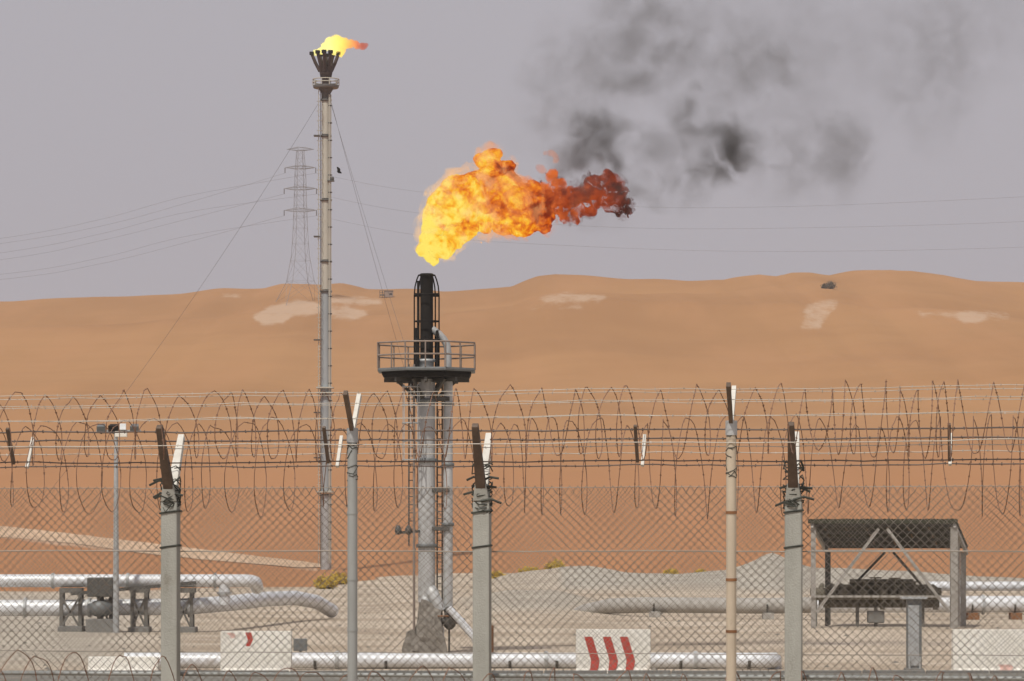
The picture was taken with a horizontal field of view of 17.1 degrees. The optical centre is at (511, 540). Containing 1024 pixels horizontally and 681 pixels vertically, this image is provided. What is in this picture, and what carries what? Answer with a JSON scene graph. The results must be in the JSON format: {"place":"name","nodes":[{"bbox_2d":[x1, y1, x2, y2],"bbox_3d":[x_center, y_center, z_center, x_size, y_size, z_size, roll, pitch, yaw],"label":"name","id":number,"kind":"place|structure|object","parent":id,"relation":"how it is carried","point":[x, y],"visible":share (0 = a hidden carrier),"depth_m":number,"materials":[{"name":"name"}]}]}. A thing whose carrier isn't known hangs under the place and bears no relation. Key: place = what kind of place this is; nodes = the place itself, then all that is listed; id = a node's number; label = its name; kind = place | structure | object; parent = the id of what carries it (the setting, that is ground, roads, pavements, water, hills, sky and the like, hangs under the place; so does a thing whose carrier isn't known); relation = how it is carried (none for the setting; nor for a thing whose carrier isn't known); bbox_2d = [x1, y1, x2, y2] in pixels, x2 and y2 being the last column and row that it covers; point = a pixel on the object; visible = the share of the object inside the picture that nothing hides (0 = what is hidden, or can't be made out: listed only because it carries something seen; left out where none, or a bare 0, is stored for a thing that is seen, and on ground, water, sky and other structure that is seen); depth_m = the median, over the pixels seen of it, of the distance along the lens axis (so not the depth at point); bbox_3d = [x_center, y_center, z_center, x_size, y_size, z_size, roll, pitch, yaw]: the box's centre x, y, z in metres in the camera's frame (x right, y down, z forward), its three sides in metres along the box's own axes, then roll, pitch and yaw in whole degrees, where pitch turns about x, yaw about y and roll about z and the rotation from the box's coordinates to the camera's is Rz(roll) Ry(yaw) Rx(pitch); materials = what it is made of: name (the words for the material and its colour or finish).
{"place":"outdoors","nodes":[
{"label":"outdoors","id":0,"kind":"place"},
{"bbox_2d":[0,526,334,566],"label":"dirt track","id":1,"kind":"structure","parent":0,"point":[128,545],"depth_m":556.05,"materials":[{"name":"beige sand"}]},
{"bbox_2d":[492,626,493,652],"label":"marker post","id":2,"kind":"object","parent":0,"point":[493,639],"visible":0.12,"depth_m":114.41,"materials":[{"name":"metal"}]},
{"bbox_2d":[0,270,1023,570],"bbox_3d":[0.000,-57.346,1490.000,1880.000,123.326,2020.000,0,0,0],"label":"sand dunes","id":3,"kind":"structure","parent":0,"point":[870,330],"depth_m":950.53,"materials":[{"name":"orange sand"}]},
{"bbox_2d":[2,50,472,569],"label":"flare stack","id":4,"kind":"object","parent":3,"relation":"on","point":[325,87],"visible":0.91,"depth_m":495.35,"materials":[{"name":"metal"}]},
{"bbox_2d":[276,147,319,304],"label":"lattice pylon","id":5,"kind":"object","parent":3,"relation":"on","point":[303,187],"visible":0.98,"depth_m":1401.25,"materials":[{"name":"grey metal"}]},
{"bbox_2d":[2,195,278,259],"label":"power line","id":6,"kind":"object","parent":5,"relation":"hanging from","point":[150,228],"visible":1,"depth_m":1401.44,"materials":[{"name":"metal"}]},
{"bbox_2d":[0,216,281,279],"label":"power line","id":7,"kind":"object","parent":5,"relation":"hanging from","point":[144,253],"visible":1,"depth_m":1401.44,"materials":[{"name":"metal"}]},
{"bbox_2d":[0,173,283,243],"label":"power line","id":8,"kind":"object","parent":5,"relation":"hanging from","point":[143,215],"visible":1,"depth_m":1401.44,"materials":[{"name":"metal"}]},
{"bbox_2d":[0,173,313,238],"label":"power line","id":9,"kind":"object","parent":5,"relation":"hanging from","point":[157,203],"visible":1,"depth_m":1401.44,"materials":[{"name":"metal"}]},
{"bbox_2d":[3,194,312,252],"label":"power line","id":10,"kind":"object","parent":5,"relation":"hanging from","point":[162,217],"visible":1,"depth_m":1401.44,"materials":[{"name":"metal"}]},
{"bbox_2d":[7,216,311,273],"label":"power line","id":11,"kind":"object","parent":5,"relation":"hanging from","point":[155,243],"visible":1,"depth_m":1401.44,"materials":[{"name":"metal"}]},
{"bbox_2d":[317,173,1009,207],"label":"power line","id":12,"kind":"object","parent":5,"relation":"hanging from","point":[669,207],"visible":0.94,"depth_m":1401.44,"materials":[{"name":"metal"}]},
{"bbox_2d":[319,194,1023,228],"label":"power line","id":13,"kind":"object","parent":5,"relation":"hanging from","point":[667,228],"visible":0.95,"depth_m":1401.44,"materials":[{"name":"metal"}]},
{"bbox_2d":[334,219,1013,250],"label":"power line","id":14,"kind":"object","parent":5,"relation":"hanging from","point":[658,249],"visible":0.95,"depth_m":1401.44,"materials":[{"name":"metal"}]},
{"bbox_2d":[380,290,393,297],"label":"building","id":15,"kind":"structure","parent":3,"relation":"on","point":[386,292],"depth_m":1446.22,"materials":[{"name":"metal"}]},
{"bbox_2d":[823,280,837,288],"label":"desert shrub","id":16,"kind":"object","parent":3,"relation":"on","point":[830,285],"visible":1,"depth_m":1338.20,"materials":[{"name":"grey plant"}]},
{"bbox_2d":[0,553,1023,672],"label":"ground","id":17,"kind":"structure","parent":0,"point":[555,633],"depth_m":179.44,"materials":[{"name":"soil"}]},
{"bbox_2d":[58,588,85,631],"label":"pipe trestle","id":18,"kind":"object","parent":17,"relation":"on","point":[61,617],"visible":0.56,"depth_m":159.55,"materials":[{"name":"grey metal"}]},
{"bbox_2d":[0,573,262,593],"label":"pipeline","id":19,"kind":"object","parent":18,"relation":"on","point":[150,580],"visible":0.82,"depth_m":159.76,"materials":[{"name":"silver metal"}]},
{"bbox_2d":[217,584,231,604],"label":"riser pipe","id":20,"kind":"object","parent":19,"relation":"attached to","point":[226,591],"visible":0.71,"depth_m":159.77,"materials":[{"name":"silver metal"}]},
{"bbox_2d":[97,597,112,618],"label":"pipe trestle","id":21,"kind":"object","parent":17,"relation":"on","point":[109,600],"visible":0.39,"depth_m":159.57,"materials":[{"name":"metal"}]},
{"bbox_2d":[96,424,140,632],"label":"floodlight mast","id":22,"kind":"object","parent":17,"relation":"on","point":[101,428],"visible":0.73,"depth_m":157.89,"materials":[{"name":"galvanised steel"},{"name":"grey steel"},{"name":"white painted metal"}]},
{"bbox_2d":[88,657,158,670],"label":"concrete barrier","id":23,"kind":"object","parent":17,"relation":"on","point":[95,662],"visible":0.47,"depth_m":107.79,"materials":[{"name":"white concrete"}]},
{"bbox_2d":[70,577,195,632],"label":"valve skid","id":24,"kind":"object","parent":17,"relation":"on","point":[98,595],"visible":0.66,"depth_m":158.35,"materials":[{"name":"metal"}]},
{"bbox_2d":[128,589,151,631],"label":"pipe trestle","id":25,"kind":"object","parent":17,"relation":"on","point":[145,626],"visible":0.61,"depth_m":159.57,"materials":[{"name":"grey metal"}]},
{"bbox_2d":[0,591,338,617],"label":"pipeline","id":26,"kind":"object","parent":17,"relation":"on","point":[241,605],"visible":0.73,"depth_m":159.99,"materials":[{"name":"silver metal"}]},
{"bbox_2d":[180,588,197,632],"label":"pipe trestle","id":27,"kind":"object","parent":17,"relation":"on","point":[190,601],"visible":0.35,"depth_m":159.55,"materials":[{"name":"grey metal"}]},
{"bbox_2d":[220,631,291,671],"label":"concrete barrier","id":28,"kind":"object","parent":17,"relation":"on","point":[269,641],"visible":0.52,"depth_m":107.80,"materials":[{"name":"red paint"}]},
{"bbox_2d":[293,638,306,651],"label":"junction box","id":29,"kind":"object","parent":17,"relation":"on","point":[301,641],"visible":0.6,"depth_m":116.88,"materials":[{"name":"grey metal"}]},
{"bbox_2d":[313,573,337,588],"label":"dry shrub","id":30,"kind":"object","parent":17,"relation":"on","point":[318,582],"visible":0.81,"depth_m":299.62,"materials":[{"name":"yellow plant"}]},
{"bbox_2d":[326,569,346,583],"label":"dry shrub","id":31,"kind":"object","parent":17,"relation":"on","point":[339,578],"visible":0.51,"depth_m":329.59,"materials":[{"name":"yellow plant"}]},
{"bbox_2d":[377,273,475,652],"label":"flare stack","id":32,"kind":"object","parent":17,"relation":"on","point":[423,373],"visible":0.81,"depth_m":128.72,"materials":[{"name":"grey metal"}]},
{"bbox_2d":[124,651,781,668],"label":"pipeline","id":33,"kind":"object","parent":17,"relation":"on","point":[442,656],"visible":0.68,"depth_m":112.78,"materials":[{"name":"silver metal"}]},
{"bbox_2d":[0,649,997,680],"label":"razor wire coil","id":34,"kind":"object","parent":17,"relation":"on","point":[573,674],"visible":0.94,"depth_m":32.39,"materials":[{"name":"grey metal"}]},
{"bbox_2d":[492,570,505,578],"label":"dry shrub","id":35,"kind":"object","parent":17,"relation":"on","point":[496,574],"visible":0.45,"depth_m":379.60,"materials":[{"name":"yellow plant"}]},
{"bbox_2d":[1,559,1013,670],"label":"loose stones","id":36,"kind":"object","parent":17,"relation":"on","point":[47,668],"visible":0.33,"depth_m":161.77,"materials":[{"name":"stone"}]},
{"bbox_2d":[0,422,1023,680],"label":"chain-link fence","id":37,"kind":"object","parent":17,"relation":"on","point":[170,494],"visible":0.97,"depth_m":32.92,"materials":[{"name":"grey metal"}]},
{"bbox_2d":[0,413,1023,518],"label":"razor wire coil","id":38,"kind":"object","parent":37,"relation":"on","point":[613,511],"visible":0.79,"depth_m":33.33,"materials":[{"name":"grey metal"}]},
{"bbox_2d":[0,382,1023,680],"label":"barbed wire fence","id":39,"kind":"object","parent":17,"relation":"on","point":[730,442],"visible":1,"depth_m":26.96,"materials":[{"name":"metal"}]},
{"bbox_2d":[0,379,1023,465],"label":"razor wire coil","id":40,"kind":"object","parent":39,"relation":"on","point":[491,457],"visible":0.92,"depth_m":27.32,"materials":[{"name":"grey metal"}]},
{"bbox_2d":[36,670,1023,672],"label":"kerb","id":41,"kind":"structure","parent":17,"relation":"on","point":[745,671],"depth_m":107.19,"materials":[{"name":"grey concrete"}]},
{"bbox_2d":[518,566,541,571],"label":"dry shrub","id":42,"kind":"object","parent":17,"relation":"on","point":[528,568],"visible":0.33,"depth_m":317.73,"materials":[{"name":"yellow plant"}]},
{"bbox_2d":[544,559,564,568],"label":"dry shrub","id":43,"kind":"object","parent":17,"relation":"on","point":[551,565],"visible":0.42,"depth_m":317.79,"materials":[{"name":"yellow plant"}]},
{"bbox_2d":[576,629,650,672],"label":"concrete barrier","id":44,"kind":"object","parent":17,"relation":"on","point":[621,657],"visible":0.66,"depth_m":107.79,"materials":[{"name":"red paint"}]},
{"bbox_2d":[649,603,660,616],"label":"pipe support","id":45,"kind":"object","parent":17,"relation":"on","point":[656,614],"visible":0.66,"depth_m":187.50,"materials":[{"name":"concrete"}]},
{"bbox_2d":[662,568,678,573],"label":"dry shrub","id":46,"kind":"object","parent":17,"relation":"on","point":[672,571],"visible":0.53,"depth_m":324.74,"materials":[{"name":"yellow plant"}]},
{"bbox_2d":[573,597,810,613],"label":"pipeline","id":47,"kind":"object","parent":17,"relation":"on","point":[659,601],"visible":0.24,"depth_m":187.33,"materials":[{"name":"grey metal"}]},
{"bbox_2d":[762,604,773,619],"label":"pipe support","id":48,"kind":"object","parent":17,"relation":"on","point":[771,615],"visible":0.62,"depth_m":184.50,"materials":[{"name":"concrete"}]},
{"bbox_2d":[810,577,941,626],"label":"pipe manifold","id":49,"kind":"object","parent":17,"relation":"on","point":[875,588],"visible":0.66,"depth_m":167.65,"materials":[{"name":"metal"}]},
{"bbox_2d":[808,518,967,628],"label":"open shelter","id":50,"kind":"object","parent":17,"relation":"on","point":[911,543],"visible":0.73,"depth_m":166.81,"materials":[{"name":"metal"}]},
{"bbox_2d":[900,597,926,669],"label":"control pillar","id":51,"kind":"structure","parent":17,"relation":"on","point":[913,633],"depth_m":109.30,"materials":[{"name":"grey metal"}]},
{"bbox_2d":[908,605,918,665],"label":"door","id":52,"kind":"structure","parent":51,"relation":"in","point":[915,607],"depth_m":109.30,"materials":[{"name":"metal"}]},
{"bbox_2d":[966,604,979,619],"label":"pipe support","id":53,"kind":"object","parent":17,"relation":"on","point":[973,614],"visible":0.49,"depth_m":184.50,"materials":[{"name":"metal"}]},
{"bbox_2d":[925,581,1023,590],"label":"pipeline","id":54,"kind":"object","parent":17,"relation":"on","point":[1001,587],"visible":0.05,"depth_m":186.79,"materials":[{"name":"silver metal"}]},
{"bbox_2d":[951,629,1023,670],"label":"concrete barrier","id":55,"kind":"object","parent":17,"relation":"on","point":[984,661],"visible":0.59,"depth_m":107.79,"materials":[{"name":"red paint"}]},
{"bbox_2d":[1009,605,1021,619],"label":"pipe support","id":56,"kind":"object","parent":17,"relation":"on","point":[1016,614],"visible":0.5,"depth_m":184.50,"materials":[{"name":"metal"}]},
{"bbox_2d":[817,595,1023,614],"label":"pipeline","id":57,"kind":"object","parent":56,"relation":"on","point":[996,600],"visible":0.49,"depth_m":184.64,"materials":[{"name":"silver metal"}]},
{"bbox_2d":[0,673,1023,680],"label":"road","id":58,"kind":"structure","parent":0,"point":[62,677],"depth_m":103.22,"materials":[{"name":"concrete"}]},
{"bbox_2d":[0,0,1023,300],"label":"sky","id":59,"kind":"structure","parent":0,"point":[109,108],"materials":[{"name":"grey"}]}
]}

